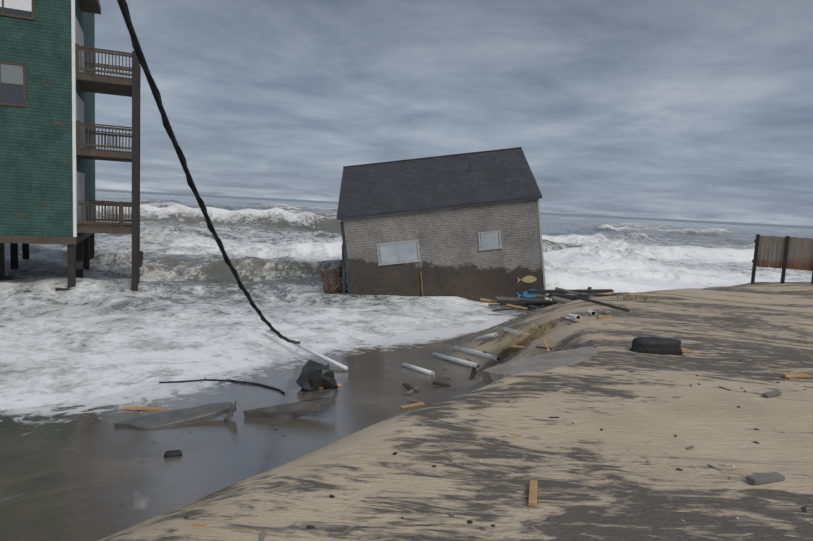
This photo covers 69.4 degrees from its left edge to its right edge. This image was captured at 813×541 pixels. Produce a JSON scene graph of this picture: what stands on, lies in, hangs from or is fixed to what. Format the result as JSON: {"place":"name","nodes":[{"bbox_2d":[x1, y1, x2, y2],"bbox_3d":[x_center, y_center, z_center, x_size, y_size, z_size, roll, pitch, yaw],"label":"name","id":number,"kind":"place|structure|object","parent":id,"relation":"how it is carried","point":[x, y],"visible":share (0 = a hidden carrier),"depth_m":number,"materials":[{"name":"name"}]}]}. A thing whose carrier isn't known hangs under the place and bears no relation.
{"place":"outdoors","nodes":[
{"label":"outdoors","id":0,"kind":"place"},
{"bbox_2d":[0,282,812,540],"bbox_3d":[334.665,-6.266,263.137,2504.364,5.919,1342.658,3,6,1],"label":"terrain","id":1,"kind":"structure","parent":0,"point":[78,470],"depth_m":5.87,"materials":[{"name":"beige sand"}]},
{"bbox_2d":[0,0,142,290],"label":"teal house on pilings","id":2,"kind":"structure","parent":1,"relation":"on","point":[52,82],"depth_m":23.95,"materials":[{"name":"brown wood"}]},
{"bbox_2d":[164,450,181,457],"bbox_3d":[-3.277,2.578,8.238,0.241,0.084,0.131,0,7,-22],"label":"stone","id":3,"kind":"object","parent":1,"relation":"on","point":[172,453],"visible":0.88,"depth_m":8.20,"materials":[{"name":"grey stone"}]},
{"bbox_2d":[159,379,284,393],"bbox_3d":[-3.756,2.394,12.435,3.175,0.319,0.693,5,7,21],"label":"black cable","id":4,"kind":"object","parent":1,"relation":"on","point":[278,389],"visible":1,"depth_m":12.71,"materials":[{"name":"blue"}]},
{"bbox_2d":[265,326,347,370],"bbox_3d":[-2.839,2.033,15.698,0.150,0.182,5.023,-1,7,-34],"label":"pipe","id":5,"kind":"object","parent":1,"relation":"on","point":[323,357],"visible":0.96,"depth_m":14.88,"materials":[{"name":"white plastic"}]},
{"bbox_2d":[117,0,300,343],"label":"cable","id":6,"kind":"object","parent":5,"relation":"on","point":[124,9],"visible":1,"depth_m":7.86,"materials":[{"name":"black rubber"}]},
{"bbox_2d":[296,360,337,391],"bbox_3d":[-1.841,2.203,12.005,0.804,0.608,0.698,1,12,-19],"label":"rock","id":7,"kind":"object","parent":1,"relation":"on","point":[314,376],"visible":0.9,"depth_m":11.86,"materials":[{"name":"grey stone"}]},
{"bbox_2d":[114,346,596,428],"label":"broken road slabs","id":8,"kind":"structure","parent":1,"relation":"on","point":[492,374],"depth_m":9.68,"materials":[{"name":"concrete"}]},
{"bbox_2d":[321,147,546,303],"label":"collapsed house","id":9,"kind":"structure","parent":1,"relation":"on","point":[466,225],"depth_m":26.63,"materials":[{"name":"grey wood"}]},
{"bbox_2d":[122,287,809,506],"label":"wooden planks","id":10,"kind":"object","parent":1,"relation":"on","point":[755,479],"visible":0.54,"depth_m":22.69,"materials":[{"name":"brown wood"}]},
{"bbox_2d":[121,309,812,540],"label":"scattered scraps and shells","id":11,"kind":"object","parent":1,"relation":"on","point":[411,389],"visible":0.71,"depth_m":9.91,"materials":[{"name":"black plastic"}]},
{"bbox_2d":[402,305,615,374],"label":"pipes","id":12,"kind":"object","parent":1,"relation":"on","point":[459,361],"visible":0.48,"depth_m":13.27,"materials":[{"name":"white plastic"}]},
{"bbox_2d":[474,318,558,356],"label":"root mat scarp","id":13,"kind":"structure","parent":1,"relation":"on","point":[538,332],"depth_m":11.51,"materials":[{"name":"brown plant"}]},
{"bbox_2d":[506,287,628,311],"bbox_3d":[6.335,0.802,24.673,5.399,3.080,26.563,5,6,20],"label":"debris","id":14,"kind":"object","parent":1,"relation":"on","point":[555,299],"visible":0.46,"depth_m":15.17,"materials":[{"name":"brown wood"}]},
{"bbox_2d":[617,291,659,301],"bbox_3d":[5.819,0.666,14.759,1.083,0.227,1.062,-1,7,-33],"label":"dead grass tuft","id":15,"kind":"object","parent":1,"relation":"on","point":[636,297],"visible":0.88,"depth_m":14.74,"materials":[{"name":"plant"}]},
{"bbox_2d":[629,336,682,354],"bbox_3d":[3.530,1.086,8.337,0.809,0.269,0.334,2,6,-7],"label":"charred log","id":16,"kind":"object","parent":1,"relation":"on","point":[656,345],"visible":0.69,"depth_m":8.21,"materials":[{"name":"black wood"}]},
{"bbox_2d":[751,234,812,283],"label":"plank fence on posts","id":17,"kind":"object","parent":1,"relation":"on","point":[795,249],"visible":0.96,"depth_m":23.23,"materials":[{"name":"brown wood"}]},
{"bbox_2d":[0,191,812,408],"bbox_3d":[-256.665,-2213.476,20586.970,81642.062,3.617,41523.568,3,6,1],"label":"sea water","id":18,"kind":"structure","parent":0,"point":[186,310],"depth_m":26.75,"materials":[{"name":"white liquid"}]},
{"bbox_2d":[104,249,358,289],"bbox_3d":[-8.153,-0.167,27.118,13.494,1.630,3.848,3,6,4],"label":"sea spray","id":19,"kind":"object","parent":18,"relation":"on","point":[294,283],"visible":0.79,"depth_m":26.79,"materials":[{"name":"white liquid"}]},
{"bbox_2d":[95,0,812,228],"label":"sky","id":20,"kind":"structure","parent":0,"point":[690,111],"materials":[{"name":"grey"}]}
]}

